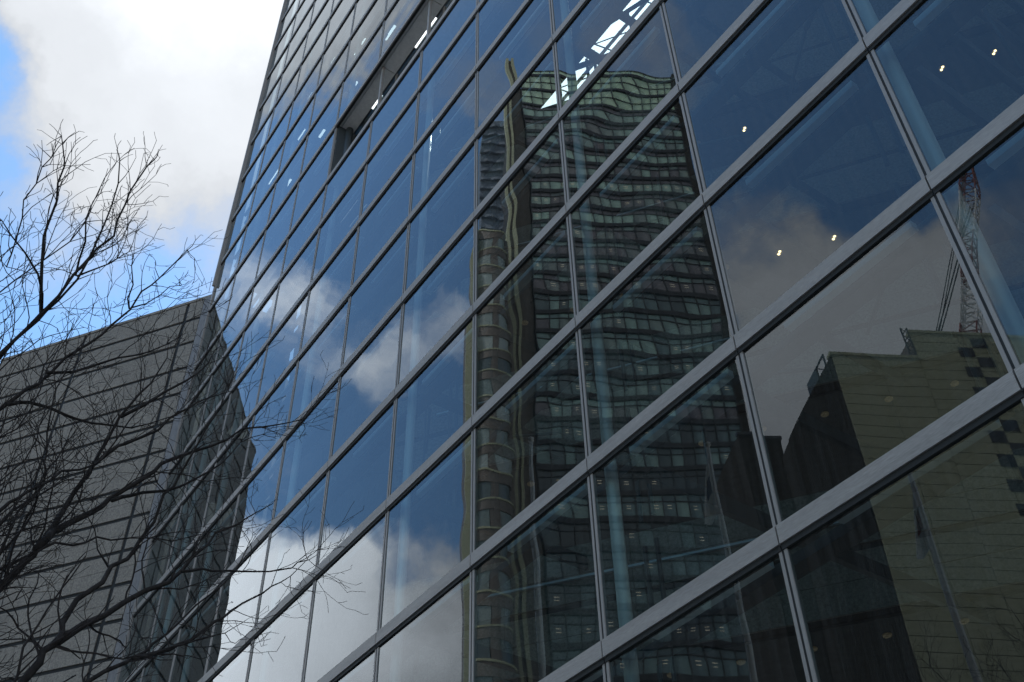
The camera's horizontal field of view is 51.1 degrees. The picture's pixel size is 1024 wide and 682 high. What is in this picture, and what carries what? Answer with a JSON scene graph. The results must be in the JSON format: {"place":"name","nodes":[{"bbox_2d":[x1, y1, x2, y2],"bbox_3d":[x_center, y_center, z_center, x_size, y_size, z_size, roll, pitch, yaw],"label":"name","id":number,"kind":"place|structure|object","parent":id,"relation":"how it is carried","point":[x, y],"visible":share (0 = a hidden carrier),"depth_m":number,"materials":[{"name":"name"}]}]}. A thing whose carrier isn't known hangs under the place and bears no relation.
{"place":"outdoors","nodes":[
{"label":"outdoors","id":0,"kind":"place"},
{"bbox_2d":[0,0,283,362],"label":"sky","id":1,"kind":"structure","parent":0,"point":[189,73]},
{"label":"pavement","id":2,"kind":"structure","parent":0,"visible":0},
{"bbox_2d":[0,294,211,681],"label":"granite building","id":3,"kind":"structure","parent":2,"relation":"on","point":[115,519],"depth_m":35.55,"materials":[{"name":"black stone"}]},
{"bbox_2d":[0,120,366,681],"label":"bare tree","id":4,"kind":"object","parent":2,"relation":"on","point":[44,541],"visible":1,"depth_m":7.61,"materials":[{"name":"brown plant"}]},
{"bbox_3d":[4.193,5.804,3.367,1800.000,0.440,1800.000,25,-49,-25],"label":"ground","id":5,"kind":"structure","parent":0,"visible":0},
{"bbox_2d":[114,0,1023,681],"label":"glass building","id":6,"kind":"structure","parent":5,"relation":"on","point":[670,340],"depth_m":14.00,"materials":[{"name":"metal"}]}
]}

